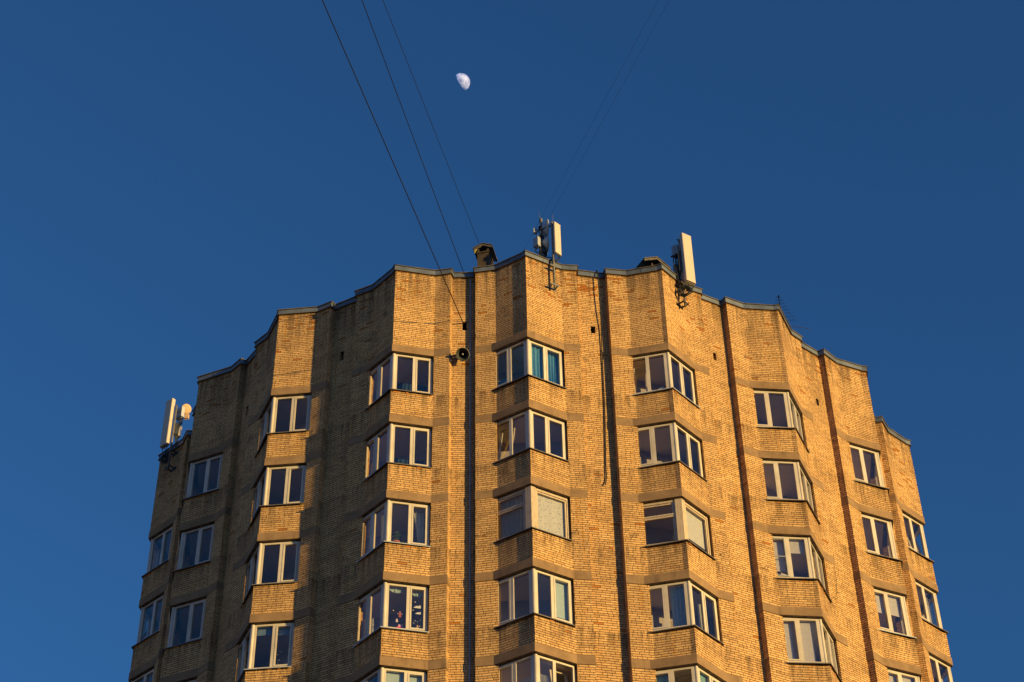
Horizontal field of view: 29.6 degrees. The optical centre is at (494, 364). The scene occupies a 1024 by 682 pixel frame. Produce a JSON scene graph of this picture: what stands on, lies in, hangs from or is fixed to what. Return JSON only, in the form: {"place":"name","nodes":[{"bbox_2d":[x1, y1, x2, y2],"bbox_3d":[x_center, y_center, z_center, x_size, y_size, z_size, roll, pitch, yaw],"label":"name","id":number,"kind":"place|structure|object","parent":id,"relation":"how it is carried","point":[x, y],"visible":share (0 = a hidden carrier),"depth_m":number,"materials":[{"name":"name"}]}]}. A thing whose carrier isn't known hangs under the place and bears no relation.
{"place":"outdoors","nodes":[
{"label":"outdoors","id":0,"kind":"place"},
{"bbox_2d":[456,73,469,89],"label":"moon","id":1,"kind":"object","parent":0,"point":[463,79],"visible":1,"depth_m":1971.63,"materials":[{"name":"white stone"}]},
{"bbox_2d":[0,0,1023,681],"label":"sky","id":2,"kind":"structure","parent":0,"point":[176,176],"materials":[{"name":"blue"}]},
{"label":"ground","id":3,"kind":"structure","parent":0,"visible":0},
{"bbox_2d":[128,242,952,681],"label":"apartment tower","id":4,"kind":"structure","parent":3,"relation":"on","point":[748,432],"depth_m":56.80,"materials":[{"name":"brick"}]},
{"bbox_2d":[131,669,153,681],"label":"window","id":5,"kind":"structure","parent":4,"relation":"in","point":[145,676],"depth_m":60.77,"materials":[{"name":"white plastic"}]},
{"bbox_2d":[142,618,146,639],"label":"window pane","id":6,"kind":"structure","parent":4,"relation":"in","point":[145,622],"depth_m":67.35,"materials":[{"name":"blue glass"}]},
{"bbox_2d":[131,595,163,648],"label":"window","id":7,"kind":"structure","parent":4,"relation":"in","point":[151,627],"depth_m":62.58,"materials":[{"name":"white plastic"}]},
{"bbox_2d":[141,526,172,578],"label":"window","id":8,"kind":"structure","parent":4,"relation":"in","point":[160,559],"depth_m":64.46,"materials":[{"name":"white plastic"}]},
{"bbox_2d":[160,398,190,472],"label":"cell antenna","id":9,"kind":"object","parent":4,"relation":"attached to","point":[179,415],"visible":1,"depth_m":67.36,"materials":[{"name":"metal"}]},
{"bbox_2d":[162,599,205,658],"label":"window","id":10,"kind":"structure","parent":4,"relation":"in","point":[173,623],"depth_m":57.63,"materials":[{"name":"white plastic"}]},
{"bbox_2d":[172,524,214,580],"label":"window","id":11,"kind":"structure","parent":4,"relation":"in","point":[183,551],"depth_m":59.52,"materials":[{"name":"white plastic"}]},
{"bbox_2d":[181,454,222,510],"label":"window","id":12,"kind":"structure","parent":4,"relation":"in","point":[191,482],"depth_m":61.38,"materials":[{"name":"white plastic"}]},
{"bbox_2d":[257,627,272,635],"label":"window blind","id":13,"kind":"object","parent":4,"relation":"attached to","point":[265,631],"depth_m":53.97,"materials":[{"name":"fabric"}]},
{"bbox_2d":[236,622,294,681],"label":"window","id":14,"kind":"structure","parent":4,"relation":"in","point":[252,633],"depth_m":53.63,"materials":[{"name":"white plastic"}]},
{"bbox_2d":[240,541,300,607],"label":"window","id":15,"kind":"structure","parent":4,"relation":"in","point":[259,552],"depth_m":55.54,"materials":[{"name":"white plastic"}]},
{"bbox_2d":[247,465,306,529],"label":"window","id":16,"kind":"structure","parent":4,"relation":"in","point":[266,477],"depth_m":57.41,"materials":[{"name":"white plastic"}]},
{"bbox_2d":[255,395,311,456],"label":"window","id":17,"kind":"structure","parent":4,"relation":"in","point":[273,405],"depth_m":59.29,"materials":[{"name":"white plastic"}]},
{"bbox_2d":[279,627,289,634],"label":"window blind","id":18,"kind":"object","parent":4,"relation":"attached to","point":[284,631],"depth_m":53.91,"materials":[{"name":"blue fabric"}]},
{"bbox_2d":[371,618,373,632],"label":"curtain","id":19,"kind":"object","parent":4,"relation":"hanging from","point":[372,625],"visible":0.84,"depth_m":52.41,"materials":[{"name":"fabric"}]},
{"bbox_2d":[381,515,383,541],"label":"curtain","id":20,"kind":"object","parent":4,"relation":"hanging from","point":[382,522],"visible":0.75,"depth_m":54.49,"materials":[{"name":"white fabric"}]},
{"bbox_2d":[352,582,427,647],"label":"window","id":21,"kind":"structure","parent":4,"relation":"in","point":[384,606],"depth_m":52.26,"materials":[{"name":"white plastic"}]},
{"bbox_2d":[322,0,463,324],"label":"overhead wire","id":22,"kind":"object","parent":4,"relation":"attached to","point":[391,157],"visible":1,"depth_m":54.03,"materials":[{"name":"black metal"}]},
{"bbox_2d":[360,667,425,681],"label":"window","id":23,"kind":"structure","parent":4,"relation":"in","point":[381,673],"depth_m":50.75,"materials":[{"name":"white plastic"}]},
{"bbox_2d":[356,500,430,562],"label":"window","id":24,"kind":"structure","parent":4,"relation":"in","point":[387,506],"depth_m":54.15,"materials":[{"name":"white plastic"}]},
{"bbox_2d":[386,672,402,681],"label":"window blind","id":25,"kind":"object","parent":4,"relation":"attached to","point":[393,677],"depth_m":50.75,"materials":[{"name":"white fabric"}]},
{"bbox_2d":[392,532,400,541],"bbox_3d":[-2.730,4.872,53.856,0.309,0.490,0.347,-1,-42,1],"label":"potted plant","id":26,"kind":"object","parent":4,"relation":"on","point":[395,539],"visible":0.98,"depth_m":53.80,"materials":[{"name":"green plant"}]},
{"bbox_2d":[389,588,404,592],"bbox_3d":[-2.661,6.142,52.637,0.430,0.133,0.032,8,-43,-9],"label":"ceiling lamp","id":27,"kind":"object","parent":4,"relation":"attached to","point":[396,590],"visible":1,"depth_m":52.65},
{"bbox_2d":[362,424,432,482],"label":"window","id":28,"kind":"structure","parent":4,"relation":"in","point":[390,430],"depth_m":56.04,"materials":[{"name":"white plastic"}]},
{"bbox_2d":[365,353,433,409],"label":"window","id":29,"kind":"structure","parent":4,"relation":"in","point":[393,359],"depth_m":57.92,"materials":[{"name":"white plastic"}]},
{"bbox_2d":[394,458,423,464],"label":"curtain","id":30,"kind":"object","parent":4,"relation":"hanging from","point":[402,461],"visible":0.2,"depth_m":56.18,"materials":[{"name":"blue fabric"}]},
{"bbox_2d":[397,382,426,391],"bbox_3d":[-2.510,0.845,57.914,0.960,0.718,0.042,8,-43,-9],"label":"curtain","id":31,"kind":"object","parent":4,"relation":"hanging from","point":[403,386],"visible":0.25,"depth_m":58.07,"materials":[{"name":"blue fabric"}]},
{"bbox_2d":[362,0,463,271],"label":"overhead wire","id":32,"kind":"object","parent":4,"relation":"attached to","point":[411,132],"visible":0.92,"depth_m":55.60,"materials":[{"name":"black metal"}]},
{"bbox_2d":[409,676,421,681],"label":"window blind","id":33,"kind":"object","parent":4,"relation":"attached to","point":[415,679],"depth_m":50.84,"materials":[{"name":"beige fabric"}]},
{"bbox_2d":[412,593,423,596],"bbox_3d":[-2.084,6.271,52.683,0.340,0.105,0.032,8,-43,-9],"label":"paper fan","id":34,"kind":"object","parent":4,"relation":"attached to","point":[417,595],"visible":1,"depth_m":52.70},
{"bbox_2d":[414,512,424,543],"bbox_3d":[-2.128,4.668,54.258,0.300,1.339,0.042,8,-43,-9],"label":"curtain","id":35,"kind":"object","parent":4,"relation":"hanging from","point":[419,520],"visible":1,"depth_m":54.39,"materials":[{"name":"white fabric"}]},
{"bbox_2d":[383,1,478,242],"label":"overhead wire","id":36,"kind":"object","parent":4,"relation":"attached to","point":[429,118],"visible":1,"depth_m":56.88,"materials":[{"name":"black metal"}]},
{"bbox_2d":[450,347,469,362],"bbox_3d":[-1.035,-0.344,58.216,0.507,0.532,0.510,20,-46,-21],"label":"horn loudspeaker","id":37,"kind":"object","parent":4,"relation":"attached to","point":[462,354],"visible":1,"depth_m":58.16,"materials":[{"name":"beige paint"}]},
{"bbox_2d":[500,495,523,537],"bbox_3d":[0.543,4.254,53.868,0.900,1.394,0.064,-22,-47,22],"label":"curtain","id":38,"kind":"object","parent":4,"relation":"hanging from","point":[512,523],"visible":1,"depth_m":53.88,"materials":[{"name":"fabric"}]},
{"bbox_2d":[521,677,530,681],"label":"curtain","id":39,"kind":"object","parent":4,"relation":"hanging from","point":[528,679],"visible":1,"depth_m":50.16,"materials":[{"name":"fabric"}]},
{"bbox_2d":[491,339,565,390],"bbox_3d":[0.997,-0.004,57.462,2.273,1.619,0.889,-1,-42,1],"label":"window","id":40,"kind":"structure","parent":4,"relation":"in","point":[527,343],"depth_m":57.52,"materials":[{"name":"white plastic"}]},
{"bbox_2d":[492,410,569,463],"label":"window","id":41,"kind":"structure","parent":4,"relation":"in","point":[529,429],"depth_m":55.70,"materials":[{"name":"white plastic"}]},
{"bbox_2d":[493,486,573,542],"bbox_3d":[1.034,4.150,53.702,2.265,1.623,0.881,-1,-42,1],"label":"window","id":42,"kind":"structure","parent":4,"relation":"in","point":[529,505],"depth_m":53.82,"materials":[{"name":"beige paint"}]},
{"bbox_2d":[493,568,576,628],"bbox_3d":[1.054,6.249,51.799,2.266,1.622,0.882,-1,-42,1],"label":"window","id":43,"kind":"structure","parent":4,"relation":"in","point":[533,580],"depth_m":51.85,"materials":[{"name":"white plastic"}]},
{"bbox_2d":[531,346,542,378],"bbox_3d":[1.238,0.001,57.512,0.530,1.380,0.064,20,-46,-21],"label":"curtain","id":44,"kind":"object","parent":4,"relation":"hanging from","point":[537,370],"visible":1,"depth_m":57.59,"materials":[{"name":"teal fabric"}]},
{"bbox_2d":[499,654,574,681],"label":"window","id":45,"kind":"structure","parent":4,"relation":"in","point":[535,659],"depth_m":50.37,"materials":[{"name":"white plastic"}]},
{"bbox_2d":[540,674,548,681],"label":"curtain","id":46,"kind":"object","parent":4,"relation":"hanging from","point":[544,678],"visible":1,"depth_m":50.19,"materials":[{"name":"fabric"}]},
{"bbox_2d":[533,212,561,291],"bbox_3d":[1.553,-3.607,60.918,0.692,3.721,0.947,27,-49,-27],"label":"cell antenna","id":47,"kind":"object","parent":4,"relation":"attached to","point":[540,243],"visible":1,"depth_m":61.01,"materials":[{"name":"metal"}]},
{"bbox_2d":[523,8,653,250],"bbox_3d":[13.437,-25.762,22.655,0.006,21.863,93.954,10,-43,-12],"label":"overhead wire","id":48,"kind":"object","parent":47,"relation":"attached to","point":[593,120],"visible":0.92,"depth_m":56.51,"materials":[{"name":"black metal"}]},
{"bbox_2d":[550,1,668,215],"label":"overhead wire","id":49,"kind":"object","parent":47,"relation":"attached to","point":[613,101],"visible":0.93,"depth_m":56.01,"materials":[{"name":"black metal"}]},
{"bbox_2d":[538,494,564,536],"bbox_3d":[1.544,4.208,53.838,1.000,1.408,0.013,20,-46,-21],"label":"curtain","id":50,"kind":"object","parent":4,"relation":"hanging from","point":[550,515],"visible":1,"depth_m":53.87,"materials":[{"name":"white fabric"}]},
{"bbox_2d":[547,354,558,383],"bbox_3d":[1.723,0.204,57.691,0.500,1.311,0.064,20,-46,-21],"label":"curtain","id":51,"kind":"object","parent":4,"relation":"hanging from","point":[553,373],"visible":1,"depth_m":57.77,"materials":[{"name":"teal fabric"}]},
{"bbox_2d":[555,581,567,620],"bbox_3d":[1.774,6.313,52.123,0.490,1.248,0.020,20,-46,-21],"label":"window blind","id":52,"kind":"object","parent":4,"relation":"attached to","point":[561,602],"depth_m":52.10,"materials":[{"name":"white fabric"}]},
{"bbox_2d":[596,270,606,484],"bbox_3d":[3.201,0.309,58.114,0.194,8.685,0.441,-1,-42,1],"label":"hanging cable","id":53,"kind":"object","parent":4,"relation":"hanging from","point":[603,377],"visible":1,"depth_m":57.89,"materials":[{"name":"black rubber"}]},
{"bbox_2d":[656,674,668,681],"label":"window blind","id":54,"kind":"object","parent":4,"relation":"attached to","point":[662,678],"depth_m":50.88,"materials":[{"name":"blue fabric"}]},
{"bbox_2d":[630,352,699,408],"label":"window","id":55,"kind":"structure","parent":4,"relation":"in","point":[667,357],"depth_m":58.04,"materials":[{"name":"white plastic"}]},
{"bbox_2d":[636,422,707,480],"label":"window","id":56,"kind":"structure","parent":4,"relation":"in","point":[673,427],"depth_m":56.12,"materials":[{"name":"white plastic"}]},
{"bbox_2d":[670,586,686,626],"bbox_3d":[4.973,6.575,52.264,0.390,1.408,0.042,-9,-43,9],"label":"curtain","id":57,"kind":"object","parent":4,"relation":"hanging from","point":[678,605],"visible":1,"depth_m":52.30,"materials":[{"name":"blue fabric"}]},
{"bbox_2d":[640,498,716,559],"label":"window","id":58,"kind":"structure","parent":4,"relation":"in","point":[679,506],"depth_m":54.24,"materials":[{"name":"beige paint"}]},
{"bbox_2d":[671,233,695,309],"bbox_3d":[5.929,-2.949,61.108,0.703,3.122,0.458,-20,-46,20],"label":"cell antenna","id":59,"kind":"object","parent":4,"relation":"attached to","point":[683,265],"visible":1,"depth_m":61.14,"materials":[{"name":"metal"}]},
{"bbox_2d":[647,580,724,644],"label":"window","id":60,"kind":"structure","parent":4,"relation":"in","point":[688,586],"depth_m":52.33,"materials":[{"name":"white plastic"}]},
{"bbox_2d":[656,665,719,681],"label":"window","id":61,"kind":"structure","parent":4,"relation":"in","point":[695,677],"depth_m":50.81,"materials":[{"name":"white plastic"}]},
{"bbox_2d":[686,509,705,550],"bbox_3d":[5.605,4.567,54.536,0.020,1.138,1.000,-32,-51,30],"label":"window blind","id":62,"kind":"object","parent":4,"relation":"attached to","point":[695,526],"depth_m":54.56,"materials":[{"name":"white fabric"}]},
{"bbox_2d":[697,603,702,628],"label":"curtain","id":63,"kind":"object","parent":4,"relation":"hanging from","point":[699,614],"visible":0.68,"depth_m":52.58,"materials":[{"name":"beige fabric"}]},
{"bbox_2d":[700,673,705,681],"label":"window blind","id":64,"kind":"object","parent":4,"relation":"attached to","point":[702,677],"depth_m":50.96,"materials":[{"name":"fabric"}]},
{"bbox_2d":[773,540,786,571],"bbox_3d":[8.128,5.453,55.520,0.390,1.165,0.020,3,-42,-4],"label":"window blind","id":65,"kind":"object","parent":4,"relation":"attached to","point":[779,551],"depth_m":55.50,"materials":[{"name":"white fabric"}]},
{"bbox_2d":[772,537,788,575],"bbox_3d":[8.149,5.478,55.304,0.385,1.352,0.015,3,-42,-4],"label":"insect screen","id":66,"kind":"object","parent":4,"relation":"attached to","point":[783,556],"visible":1,"depth_m":55.30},
{"bbox_2d":[754,391,809,452],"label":"window","id":67,"kind":"structure","parent":4,"relation":"in","point":[792,415],"depth_m":59.31,"materials":[{"name":"white plastic"}]},
{"bbox_2d":[774,295,793,320],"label":"television antenna","id":68,"kind":"object","parent":4,"relation":"on","point":[783,309],"visible":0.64,"depth_m":65.30,"materials":[{"name":"black metal"}]},
{"bbox_2d":[783,622,794,658],"bbox_3d":[8.088,7.652,53.520,0.310,1.441,0.020,3,-42,-4],"label":"window blind","id":69,"kind":"object","parent":4,"relation":"attached to","point":[789,641],"depth_m":53.55,"materials":[{"name":"white fabric"}]},
{"bbox_2d":[763,461,820,524],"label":"window","id":70,"kind":"structure","parent":4,"relation":"in","point":[803,489],"depth_m":57.41,"materials":[{"name":"white plastic"}]},
{"bbox_2d":[789,540,804,553],"bbox_3d":[8.704,5.238,55.780,0.410,0.503,0.020,3,-42,-4],"label":"window blind","id":71,"kind":"object","parent":4,"relation":"attached to","point":[796,546],"depth_m":55.77,"materials":[{"name":"white fabric"}]},
{"bbox_2d":[772,536,832,602],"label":"window","id":72,"kind":"structure","parent":4,"relation":"in","point":[815,569],"depth_m":55.54,"materials":[{"name":"white plastic"}]},
{"bbox_2d":[799,621,815,661],"bbox_3d":[8.656,7.681,53.557,0.350,1.441,0.020,3,-42,-4],"label":"window blind","id":73,"kind":"object","parent":4,"relation":"attached to","point":[807,641],"depth_m":53.57,"materials":[{"name":"white fabric"}]},
{"bbox_2d":[783,618,841,681],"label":"window","id":74,"kind":"structure","parent":4,"relation":"in","point":[820,628],"depth_m":53.63,"materials":[{"name":"white plastic"}]},
{"bbox_2d":[824,637,828,662],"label":"curtain","id":75,"kind":"object","parent":4,"relation":"hanging from","point":[826,649],"visible":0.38,"depth_m":54.25,"materials":[{"name":"beige fabric"}]},
{"bbox_2d":[850,445,889,495],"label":"window","id":76,"kind":"structure","parent":4,"relation":"in","point":[877,471],"depth_m":61.32,"materials":[{"name":"white plastic"}]},
{"bbox_2d":[875,593,884,613],"bbox_3d":[11.384,7.065,57.639,0.420,0.751,0.020,16,-45,-17],"label":"window blind","id":77,"kind":"object","parent":4,"relation":"attached to","point":[879,603],"depth_m":57.64,"materials":[{"name":"white fabric"}]},
{"bbox_2d":[861,514,902,566],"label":"window","id":78,"kind":"structure","parent":4,"relation":"in","point":[889,541],"depth_m":59.44,"materials":[{"name":"white plastic"}]},
{"bbox_2d":[888,674,895,681],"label":"window blind","id":79,"kind":"object","parent":4,"relation":"attached to","point":[892,678],"depth_m":55.89,"materials":[{"name":"white fabric"}]},
{"bbox_2d":[888,596,900,617],"bbox_3d":[11.912,7.205,57.819,0.410,0.724,0.020,16,-45,-17],"label":"window blind","id":80,"kind":"object","parent":4,"relation":"attached to","point":[894,606],"depth_m":57.81,"materials":[{"name":"white fabric"}]},
{"bbox_2d":[874,589,916,643],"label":"window","id":81,"kind":"structure","parent":4,"relation":"in","point":[904,620],"depth_m":57.54,"materials":[{"name":"white plastic"}]},
{"bbox_2d":[888,670,919,681],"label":"window","id":82,"kind":"structure","parent":4,"relation":"in","point":[898,675],"depth_m":55.93,"materials":[{"name":"white plastic"}]},
{"bbox_2d":[902,676,911,681],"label":"window blind","id":83,"kind":"object","parent":4,"relation":"attached to","point":[905,679],"depth_m":56.09,"materials":[{"name":"beige fabric"}]},
{"bbox_2d":[903,514,933,563],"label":"window","id":84,"kind":"structure","parent":4,"relation":"in","point":[915,548],"depth_m":64.14,"materials":[{"name":"white plastic"}]},
{"bbox_2d":[926,597,933,623],"bbox_3d":[13.953,7.989,62.226,0.400,1.270,0.042,30,-51,-30],"label":"curtain","id":85,"kind":"object","parent":4,"relation":"hanging from","point":[929,610],"visible":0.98,"depth_m":62.36,"materials":[{"name":"white fabric"}]},
{"bbox_2d":[915,582,947,634],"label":"window","id":86,"kind":"structure","parent":4,"relation":"in","point":[924,611],"depth_m":62.17,"materials":[{"name":"white plastic"}]},
{"bbox_2d":[929,655,952,681],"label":"window","id":87,"kind":"structure","parent":4,"relation":"in","point":[947,669],"depth_m":60.57,"materials":[{"name":"white plastic"}]}
]}

